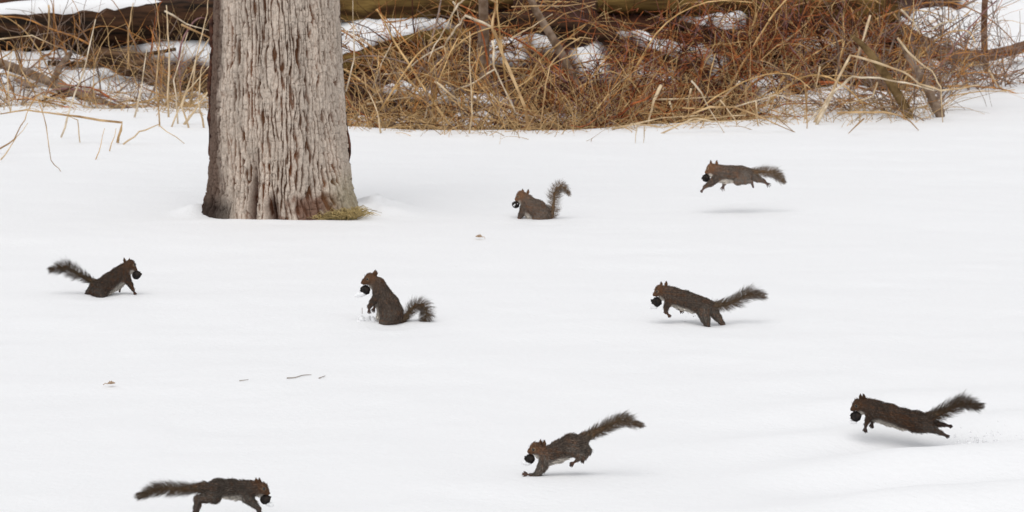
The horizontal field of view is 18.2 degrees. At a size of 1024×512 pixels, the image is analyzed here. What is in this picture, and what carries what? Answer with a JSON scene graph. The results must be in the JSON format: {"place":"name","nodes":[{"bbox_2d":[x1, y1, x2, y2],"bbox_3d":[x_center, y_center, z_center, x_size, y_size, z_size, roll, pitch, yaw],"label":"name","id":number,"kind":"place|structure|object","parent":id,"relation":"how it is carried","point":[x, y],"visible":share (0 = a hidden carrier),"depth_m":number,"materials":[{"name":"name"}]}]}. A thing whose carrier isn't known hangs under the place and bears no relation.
{"place":"outdoors","nodes":[
{"label":"outdoors","id":0,"kind":"place"},
{"bbox_2d":[0,0,1023,511],"bbox_3d":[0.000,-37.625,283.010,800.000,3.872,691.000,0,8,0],"label":"snowy ground","id":1,"kind":"structure","parent":0,"point":[880,260],"depth_m":13.72,"materials":[{"name":"snow"}]},
{"bbox_2d":[0,49,60,170],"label":"dry stalk","id":2,"kind":"object","parent":1,"relation":"on","point":[35,96],"visible":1,"depth_m":19.35,"materials":[{"name":"beige plant"}]},
{"bbox_2d":[0,29,79,105],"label":"bare bush","id":3,"kind":"object","parent":1,"relation":"on","point":[25,83],"visible":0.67,"depth_m":24.44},
{"bbox_2d":[48,51,72,88],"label":"fallen branch","id":4,"kind":"object","parent":1,"relation":"on","point":[68,57],"visible":0.55,"depth_m":25.55,"materials":[{"name":"brown wood"}]},
{"bbox_2d":[0,0,121,104],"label":"bare bush","id":5,"kind":"object","parent":1,"relation":"on","point":[21,85],"visible":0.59,"depth_m":24.70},
{"bbox_2d":[0,109,122,142],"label":"dry stalk","id":6,"kind":"object","parent":1,"relation":"on","point":[103,120],"visible":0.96,"depth_m":21.14,"materials":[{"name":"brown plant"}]},
{"bbox_2d":[0,16,122,74],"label":"bare branch","id":7,"kind":"object","parent":1,"relation":"on","point":[85,42],"visible":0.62,"depth_m":25.79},
{"bbox_2d":[0,60,125,108],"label":"fallen branch","id":8,"kind":"object","parent":1,"relation":"on","point":[43,80],"visible":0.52,"depth_m":25.07,"materials":[{"name":"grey wood"}]},
{"bbox_2d":[1,0,126,74],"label":"bare bush","id":9,"kind":"object","parent":1,"relation":"on","point":[54,41],"visible":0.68,"depth_m":25.70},
{"bbox_2d":[60,19,95,137],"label":"dry stalk","id":10,"kind":"object","parent":1,"relation":"on","point":[63,131],"visible":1,"depth_m":21.59,"materials":[{"name":"plant"}]},
{"bbox_2d":[46,255,136,297],"bbox_3d":[-1.882,0.102,14.317,0.414,0.227,0.103,0,8,0],"label":"squirrel","id":11,"kind":"object","parent":1,"relation":"on","point":[116,278],"visible":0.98,"depth_m":14.30,"materials":[{"name":"black"}]},
{"bbox_2d":[30,26,156,68],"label":"bare branch","id":12,"kind":"object","parent":1,"relation":"on","point":[84,31],"visible":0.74,"depth_m":25.82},
{"bbox_2d":[36,0,157,107],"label":"bare bush","id":13,"kind":"object","parent":1,"relation":"on","point":[97,69],"visible":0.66,"depth_m":24.80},
{"bbox_2d":[0,0,212,51],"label":"fallen log","id":14,"kind":"object","parent":1,"relation":"on","point":[140,11],"visible":0.66,"depth_m":26.01,"materials":[{"name":"brown"}]},
{"bbox_2d":[47,47,175,67],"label":"fallen branch","id":15,"kind":"object","parent":1,"relation":"on","point":[82,62],"visible":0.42,"depth_m":25.70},
{"bbox_2d":[86,44,207,94],"bbox_3d":[-2.593,-1.420,25.227,1.638,0.468,0.219,2,8,17],"label":"fallen log","id":16,"kind":"object","parent":1,"relation":"on","point":[107,55],"visible":0.34,"depth_m":25.27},
{"bbox_2d":[92,36,209,107],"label":"bare bush","id":17,"kind":"object","parent":1,"relation":"on","point":[182,71],"visible":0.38,"depth_m":24.20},
{"bbox_2d":[100,3,206,107],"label":"bare bush","id":18,"kind":"object","parent":1,"relation":"on","point":[165,68],"visible":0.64,"depth_m":24.41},
{"bbox_2d":[155,0,159,126],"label":"dry stalk","id":19,"kind":"object","parent":1,"relation":"on","point":[157,70],"visible":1,"depth_m":22.17,"materials":[{"name":"brown plant"}]},
{"bbox_2d":[106,2,209,99],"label":"bare bush","id":20,"kind":"object","parent":1,"relation":"on","point":[166,61],"visible":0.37,"depth_m":24.89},
{"bbox_2d":[166,5,169,116],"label":"dry stalk","id":21,"kind":"object","parent":1,"relation":"on","point":[168,67],"visible":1,"depth_m":22.99,"materials":[{"name":"plant"}]},
{"bbox_2d":[178,17,208,91],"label":"bare branch","id":22,"kind":"object","parent":1,"relation":"on","point":[195,20],"visible":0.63,"depth_m":24.68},
{"bbox_2d":[181,0,208,127],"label":"dry stalk","id":23,"kind":"object","parent":1,"relation":"on","point":[192,72],"visible":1,"depth_m":22.11,"materials":[{"name":"plant"}]},
{"bbox_2d":[134,477,269,511],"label":"squirrel","id":24,"kind":"object","parent":1,"relation":"on","point":[215,491],"visible":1,"depth_m":9.62,"materials":[{"name":"black"}]},
{"bbox_2d":[260,495,273,506],"bbox_3d":[-0.738,0.737,9.639,0.043,0.040,0.032,0,8,0],"label":"walnut","id":25,"kind":"object","parent":24,"relation":"attached to","point":[265,499],"visible":1,"depth_m":9.63,"materials":[{"name":"black"}]},
{"bbox_2d":[202,0,357,219],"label":"tree","id":26,"kind":"object","parent":1,"relation":"on","point":[279,146],"visible":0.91,"depth_m":17.03,"materials":[{"name":"grey plant"}]},
{"bbox_2d":[307,205,380,219],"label":"grass tuft","id":27,"kind":"object","parent":1,"relation":"on","point":[355,213],"visible":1,"depth_m":17.05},
{"bbox_2d":[361,270,436,324],"bbox_3d":[-0.472,0.198,13.527,0.334,0.287,0.124,0,8,0],"label":"squirrel","id":28,"kind":"object","parent":1,"relation":"on","point":[384,300],"visible":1,"depth_m":13.50,"materials":[{"name":"black"}]},
{"bbox_2d":[354,285,369,297],"bbox_3d":[-0.632,0.149,13.519,0.069,0.054,0.042,0,8,0],"label":"walnut","id":29,"kind":"object","parent":28,"relation":"attached to","point":[364,290],"visible":1,"depth_m":13.51,"materials":[{"name":"black"}]},
{"bbox_2d":[349,85,453,113],"bbox_3d":[-0.831,-1.168,23.891,0.833,0.198,0.126,3,8,21],"label":"fallen log","id":30,"kind":"object","parent":1,"relation":"on","point":[353,90],"visible":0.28,"depth_m":23.93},
{"bbox_2d":[342,28,468,73],"bbox_3d":[-0.878,-1.575,24.869,1.118,0.385,0.217,-1,8,-6],"label":"fallen log","id":31,"kind":"object","parent":1,"relation":"on","point":[426,36],"visible":0.4,"depth_m":24.82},
{"bbox_2d":[364,37,446,126],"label":"bare branch","id":32,"kind":"object","parent":1,"relation":"on","point":[398,81],"visible":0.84,"depth_m":22.51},
{"bbox_2d":[376,9,455,129],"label":"bare branch","id":33,"kind":"object","parent":1,"relation":"on","point":[407,61],"visible":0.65,"depth_m":22.67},
{"bbox_2d":[376,10,459,129],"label":"bare branch","id":34,"kind":"object","parent":1,"relation":"on","point":[453,119],"visible":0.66,"depth_m":22.68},
{"bbox_2d":[344,60,495,129],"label":"bare bush","id":35,"kind":"object","parent":1,"relation":"on","point":[416,99],"visible":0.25,"depth_m":23.15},
{"bbox_2d":[343,15,499,129],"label":"bare bush","id":36,"kind":"object","parent":1,"relation":"on","point":[399,108],"visible":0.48,"depth_m":23.15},
{"bbox_2d":[379,14,490,84],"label":"dry stalk","id":37,"kind":"object","parent":36,"relation":"hanging from","point":[474,19],"visible":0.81,"depth_m":22.73,"materials":[{"name":"plant"}]},
{"bbox_2d":[342,0,501,93],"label":"bare bush","id":38,"kind":"object","parent":1,"relation":"on","point":[407,54],"visible":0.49,"depth_m":24.52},
{"bbox_2d":[343,55,501,126],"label":"bare branch","id":39,"kind":"object","parent":1,"relation":"on","point":[414,66],"visible":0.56,"depth_m":22.90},
{"bbox_2d":[406,0,441,95],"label":"bare branch","id":40,"kind":"object","parent":1,"relation":"on","point":[411,86],"visible":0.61,"depth_m":24.39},
{"bbox_2d":[340,0,512,20],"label":"fallen log","id":41,"kind":"object","parent":1,"relation":"on","point":[368,6],"visible":0.5,"depth_m":25.52,"materials":[{"name":"wood"}]},
{"bbox_2d":[345,54,516,129],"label":"bare bush","id":42,"kind":"object","parent":1,"relation":"on","point":[402,102],"visible":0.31,"depth_m":22.61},
{"bbox_2d":[386,26,506,125],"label":"bare branch","id":43,"kind":"object","parent":1,"relation":"on","point":[423,80],"visible":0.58,"depth_m":23.40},
{"bbox_2d":[341,1,556,115],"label":"bare bush","id":44,"kind":"object","parent":1,"relation":"on","point":[470,42],"visible":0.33,"depth_m":23.63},
{"bbox_2d":[343,2,568,129],"bbox_3d":[-0.422,-1.282,22.664,1.655,1.312,1.198,0,8,0],"label":"bare bush","id":45,"kind":"object","parent":1,"relation":"on","point":[431,82],"visible":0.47,"depth_m":22.57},
{"bbox_2d":[368,0,567,89],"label":"bare bush","id":46,"kind":"object","parent":1,"relation":"on","point":[490,45],"visible":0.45,"depth_m":24.68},
{"bbox_2d":[469,32,472,132],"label":"dry stalk","id":47,"kind":"object","parent":1,"relation":"on","point":[471,91],"visible":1,"depth_m":21.77,"materials":[{"name":"plant"}]},
{"bbox_2d":[478,0,489,90],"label":"thin trunk","id":48,"kind":"object","parent":1,"relation":"on","point":[483,10],"visible":0.61,"depth_m":24.14,"materials":[{"name":"grey wood"}]},
{"bbox_2d":[384,13,626,129],"bbox_3d":[-0.172,-1.048,22.419,1.908,1.321,1.526,4,8,25],"label":"bare bush","id":49,"kind":"object","parent":1,"relation":"on","point":[481,120],"visible":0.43,"depth_m":22.51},
{"bbox_2d":[496,0,514,121],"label":"bare branch","id":50,"kind":"object","parent":1,"relation":"on","point":[504,71],"visible":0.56,"depth_m":22.91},
{"bbox_2d":[491,40,529,115],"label":"dry stalk","id":51,"kind":"object","parent":1,"relation":"on","point":[493,55],"visible":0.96,"depth_m":22.04,"materials":[{"name":"plant"}]},
{"bbox_2d":[491,0,530,130],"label":"dry stalk","id":52,"kind":"object","parent":1,"relation":"on","point":[509,71],"visible":1,"depth_m":21.92,"materials":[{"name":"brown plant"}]},
{"bbox_2d":[0,0,1023,140],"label":"dry grass","id":53,"kind":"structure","parent":1,"relation":"on","point":[188,103],"depth_m":22.90,"materials":[{"name":"plant"}]},
{"bbox_2d":[0,0,1023,131],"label":"brushwood","id":54,"kind":"object","parent":1,"relation":"on","point":[582,41],"visible":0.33,"depth_m":24.54,"materials":[{"name":"plant"}]},
{"bbox_2d":[457,19,596,105],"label":"bare branch","id":55,"kind":"object","parent":1,"relation":"on","point":[546,59],"visible":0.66,"depth_m":23.54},
{"bbox_2d":[427,37,650,130],"bbox_3d":[0.223,-1.105,22.957,1.849,1.106,1.233,-5,9,-35],"label":"bare bush","id":56,"kind":"object","parent":1,"relation":"on","point":[490,87],"visible":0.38,"depth_m":22.92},
{"bbox_2d":[515,179,571,219],"bbox_3d":[0.170,-0.292,17.181,0.319,0.272,0.124,0,8,0],"label":"squirrel","id":57,"kind":"object","parent":1,"relation":"on","point":[531,207],"visible":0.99,"depth_m":17.16,"materials":[{"name":"black"}]},
{"bbox_2d":[430,0,656,96],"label":"bare bush","id":58,"kind":"object","parent":1,"relation":"on","point":[512,42],"visible":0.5,"depth_m":24.38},
{"bbox_2d":[511,38,578,116],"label":"bare branch","id":59,"kind":"object","parent":1,"relation":"on","point":[535,67],"visible":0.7,"depth_m":22.95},
{"bbox_2d":[423,51,673,129],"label":"bare bush","id":60,"kind":"object","parent":1,"relation":"on","point":[494,102],"visible":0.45,"depth_m":22.24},
{"bbox_2d":[495,12,619,44],"bbox_3d":[0.354,-1.780,25.079,0.982,0.249,0.156,1,8,6],"label":"fallen log","id":61,"kind":"object","parent":1,"relation":"on","point":[561,25],"visible":0.68,"depth_m":25.03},
{"bbox_2d":[528,0,587,117],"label":"leaning sapling","id":62,"kind":"object","parent":1,"relation":"on","point":[547,30],"visible":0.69,"depth_m":23.51,"materials":[{"name":"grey wood"}]},
{"bbox_2d":[447,22,679,120],"bbox_3d":[0.390,-1.182,23.513,1.810,1.098,1.385,0,8,0],"label":"bare bush","id":63,"kind":"object","parent":1,"relation":"on","point":[529,91],"visible":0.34,"depth_m":23.46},
{"bbox_2d":[539,37,592,127],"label":"dry stalk","id":64,"kind":"object","parent":1,"relation":"on","point":[548,75],"visible":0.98,"depth_m":22.09,"materials":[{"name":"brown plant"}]},
{"bbox_2d":[455,12,697,129],"bbox_3d":[0.446,-1.122,22.541,1.773,1.214,1.359,0,8,0],"label":"bare bush","id":65,"kind":"object","parent":1,"relation":"on","point":[578,108],"visible":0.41,"depth_m":22.51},
{"bbox_2d":[522,408,644,476],"bbox_3d":[0.233,0.602,10.289,0.405,0.234,0.085,0,8,0],"label":"squirrel","id":66,"kind":"object","parent":1,"relation":"on","point":[568,446],"visible":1,"depth_m":10.28,"materials":[{"name":"black"}]},
{"bbox_2d":[521,454,534,465],"bbox_3d":[0.055,0.655,10.296,0.041,0.038,0.034,-4,9,-28],"label":"walnut","id":67,"kind":"object","parent":66,"relation":"attached to","point":[529,459],"visible":1,"depth_m":10.29,"materials":[{"name":"black"}]},
{"bbox_2d":[496,23,676,129],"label":"bare bush","id":68,"kind":"object","parent":1,"relation":"on","point":[551,105],"visible":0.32,"depth_m":22.97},
{"bbox_2d":[510,66,710,129],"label":"bare bush","id":69,"kind":"object","parent":1,"relation":"on","point":[677,101],"visible":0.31,"depth_m":22.53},
{"bbox_2d":[531,12,703,127],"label":"bare bush","id":70,"kind":"object","parent":1,"relation":"on","point":[597,63],"visible":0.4,"depth_m":23.42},
{"bbox_2d":[557,0,752,71],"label":"bare bush","id":71,"kind":"object","parent":1,"relation":"on","point":[667,51],"visible":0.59,"depth_m":25.01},
{"bbox_2d":[628,45,688,72],"bbox_3d":[1.135,-1.527,24.779,0.478,0.212,0.126,1,8,9],"label":"fallen log","id":72,"kind":"object","parent":1,"relation":"on","point":[668,57],"visible":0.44,"depth_m":24.75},
{"bbox_2d":[582,1,739,109],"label":"bare bush","id":73,"kind":"object","parent":1,"relation":"on","point":[647,60],"visible":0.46,"depth_m":24.01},
{"bbox_2d":[562,21,780,125],"bbox_3d":[1.097,-1.132,23.271,1.512,1.239,1.207,4,9,26],"label":"bare bush","id":74,"kind":"object","parent":1,"relation":"on","point":[673,78],"visible":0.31,"depth_m":23.20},
{"bbox_2d":[618,0,752,112],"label":"bare branch","id":75,"kind":"object","parent":1,"relation":"on","point":[663,26],"visible":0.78,"depth_m":23.04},
{"bbox_2d":[581,7,814,120],"bbox_3d":[1.319,-1.212,23.884,1.897,1.246,1.456,0,8,0],"label":"bare bush","id":76,"kind":"object","parent":1,"relation":"on","point":[684,57],"visible":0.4,"depth_m":23.89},
{"bbox_2d":[662,118,755,132],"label":"dry stalk","id":77,"kind":"object","parent":1,"relation":"on","point":[700,119],"visible":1,"depth_m":21.84,"materials":[{"name":"plant"}]},
{"bbox_2d":[653,280,768,326],"bbox_3d":[0.835,0.210,13.423,0.496,0.219,0.093,0,8,0],"label":"squirrel","id":78,"kind":"object","parent":1,"relation":"on","point":[704,309],"visible":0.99,"depth_m":13.40,"materials":[{"name":"black"}]},
{"bbox_2d":[635,8,792,123],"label":"bare bush","id":79,"kind":"object","parent":1,"relation":"on","point":[697,77],"visible":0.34,"depth_m":23.03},
{"bbox_2d":[627,0,812,89],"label":"bare bush","id":80,"kind":"object","parent":1,"relation":"on","point":[732,46],"visible":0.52,"depth_m":24.62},
{"bbox_2d":[655,17,796,63],"bbox_3d":[1.675,-1.678,25.025,1.152,0.368,0.130,3,8,20],"label":"fallen log","id":81,"kind":"object","parent":1,"relation":"on","point":[688,24],"visible":0.45,"depth_m":25.04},
{"bbox_2d":[646,0,807,86],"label":"bare bush","id":82,"kind":"object","parent":1,"relation":"on","point":[747,34],"visible":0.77,"depth_m":24.39,"materials":[{"name":"plant"}]},
{"bbox_2d":[682,106,792,131],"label":"dry stalk","id":83,"kind":"object","parent":1,"relation":"on","point":[688,115],"visible":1,"depth_m":21.79,"materials":[{"name":"beige plant"}]},
{"bbox_2d":[634,9,846,118],"bbox_3d":[1.784,-1.282,23.797,1.915,1.132,1.050,0,8,0],"label":"bare bush","id":84,"kind":"object","parent":1,"relation":"on","point":[762,58],"visible":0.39,"depth_m":23.74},
{"bbox_2d":[596,0,901,22],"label":"mossy log","id":85,"kind":"object","parent":1,"relation":"on","point":[649,6],"visible":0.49,"depth_m":25.72,"materials":[{"name":"wood"}]},
{"bbox_2d":[713,0,785,118],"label":"bare branch","id":86,"kind":"object","parent":1,"relation":"on","point":[773,14],"visible":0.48,"depth_m":24.25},
{"bbox_2d":[691,73,809,117],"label":"bare branch","id":87,"kind":"object","parent":1,"relation":"on","point":[745,81],"visible":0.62,"depth_m":22.64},
{"bbox_2d":[663,0,842,95],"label":"bare bush","id":88,"kind":"object","parent":1,"relation":"on","point":[803,40],"visible":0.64,"depth_m":24.36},
{"bbox_2d":[706,0,877,61],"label":"bare bush","id":89,"kind":"object","parent":1,"relation":"on","point":[757,18],"visible":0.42,"depth_m":25.07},
{"bbox_2d":[752,74,862,112],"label":"bare branch","id":90,"kind":"object","parent":1,"relation":"on","point":[788,85],"visible":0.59,"depth_m":23.26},
{"bbox_2d":[728,0,903,83],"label":"bare bush","id":91,"kind":"object","parent":1,"relation":"on","point":[783,16],"visible":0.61,"depth_m":24.84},
{"bbox_2d":[746,14,904,52],"bbox_3d":[2.484,-1.761,25.327,1.262,0.316,0.186,-1,8,-4],"label":"fallen log","id":92,"kind":"object","parent":1,"relation":"on","point":[816,17],"visible":0.25,"depth_m":25.26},
{"bbox_2d":[733,0,953,89],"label":"bare bush","id":93,"kind":"object","parent":1,"relation":"on","point":[840,53],"visible":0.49,"depth_m":24.64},
{"bbox_2d":[736,1,952,120],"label":"bare bush","id":94,"kind":"object","parent":1,"relation":"on","point":[819,103],"visible":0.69,"depth_m":23.16,"materials":[{"name":"plant"}]},
{"bbox_2d":[743,0,971,89],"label":"bare bush","id":95,"kind":"object","parent":1,"relation":"on","point":[846,32],"visible":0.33,"depth_m":24.71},
{"bbox_2d":[815,76,933,124],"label":"dry stalk","id":96,"kind":"object","parent":1,"relation":"on","point":[829,100],"visible":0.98,"depth_m":22.40,"materials":[{"name":"plant"}]},
{"bbox_2d":[837,111,918,130],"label":"dry stalk","id":97,"kind":"object","parent":1,"relation":"on","point":[849,112],"visible":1,"depth_m":22.03,"materials":[{"name":"beige plant"}]},
{"bbox_2d":[850,34,913,118],"bbox_3d":[2.641,-1.274,22.826,0.481,0.628,0.078,-2,8,-12],"label":"broken sapling","id":98,"kind":"object","parent":1,"relation":"on","point":[893,88],"visible":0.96,"depth_m":22.81,"materials":[{"name":"brown wood"}]},
{"bbox_2d":[780,0,1005,84],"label":"bare bush","id":99,"kind":"object","parent":1,"relation":"on","point":[857,29],"visible":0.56,"depth_m":24.77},
{"bbox_2d":[807,0,981,87],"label":"bare bush","id":100,"kind":"object","parent":1,"relation":"on","point":[904,35],"visible":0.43,"depth_m":24.62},
{"bbox_2d":[825,5,964,114],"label":"bare bush","id":101,"kind":"object","parent":1,"relation":"on","point":[875,82],"visible":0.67,"depth_m":23.14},
{"bbox_2d":[813,55,979,121],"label":"dry stalk","id":102,"kind":"object","parent":1,"relation":"on","point":[843,69],"visible":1,"depth_m":22.62,"materials":[{"name":"plant"}]},
{"bbox_2d":[897,37,942,121],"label":"dry stalk","id":103,"kind":"object","parent":1,"relation":"on","point":[908,52],"visible":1,"depth_m":22.54,"materials":[{"name":"plant"}]},
{"bbox_2d":[819,0,1023,111],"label":"bare bush","id":104,"kind":"object","parent":1,"relation":"on","point":[941,70],"visible":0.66,"depth_m":23.40,"materials":[{"name":"plant"}]},
{"bbox_2d":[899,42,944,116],"bbox_3d":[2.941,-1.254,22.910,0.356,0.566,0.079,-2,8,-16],"label":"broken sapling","id":105,"kind":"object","parent":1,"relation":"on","point":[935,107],"visible":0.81,"depth_m":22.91,"materials":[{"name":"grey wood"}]},
{"bbox_2d":[823,0,1022,89],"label":"bare bush","id":106,"kind":"object","parent":1,"relation":"on","point":[945,38],"visible":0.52,"depth_m":25.15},
{"bbox_2d":[869,1,1014,42],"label":"bare branch","id":107,"kind":"object","parent":1,"relation":"on","point":[940,2],"visible":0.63,"depth_m":25.60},
{"bbox_2d":[889,21,1023,62],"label":"fallen limb","id":108,"kind":"object","parent":1,"relation":"on","point":[989,50],"visible":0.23,"depth_m":26.24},
{"bbox_2d":[921,0,996,88],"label":"bare branch","id":109,"kind":"object","parent":1,"relation":"on","point":[963,34],"visible":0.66,"depth_m":25.01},
{"bbox_2d":[899,0,1023,90],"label":"bare bush","id":110,"kind":"object","parent":1,"relation":"on","point":[984,67],"visible":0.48,"depth_m":25.22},
{"bbox_2d":[928,0,1023,88],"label":"bare bush","id":111,"kind":"object","parent":1,"relation":"on","point":[1020,52],"visible":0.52,"depth_m":25.48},
{"bbox_2d":[981,0,988,70],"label":"thin trunk","id":112,"kind":"object","parent":1,"relation":"on","point":[984,3],"visible":0.54,"depth_m":26.09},
{"bbox_2d":[954,421,1021,444],"bbox_3d":[1.625,0.615,10.943,0.249,0.117,0.174,0,8,0],"label":"snow spray","id":113,"kind":"object","parent":1,"relation":"on","point":[978,440],"visible":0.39,"depth_m":10.90,"materials":[{"name":"white"}]},
{"bbox_2d":[700,160,788,192],"bbox_3d":[1.260,-0.433,17.314,0.487,0.180,0.104,0,8,0],"label":"squirrel","id":114,"kind":"object","parent":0,"point":[724,175],"visible":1,"depth_m":17.29,"materials":[{"name":"black"}]},
{"bbox_2d":[850,390,985,438],"bbox_3d":[1.387,0.537,10.916,0.472,0.173,0.088,0,8,0],"label":"squirrel","id":115,"kind":"object","parent":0,"point":[895,416],"visible":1,"depth_m":10.90,"materials":[{"name":"black"}]},
{"bbox_2d":[849,411,861,424],"bbox_3d":[1.171,0.551,10.918,0.042,0.048,0.038,0,8,0],"label":"walnut","id":116,"kind":"object","parent":115,"relation":"attached to","point":[855,417],"visible":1,"depth_m":10.91,"materials":[{"name":"black"}]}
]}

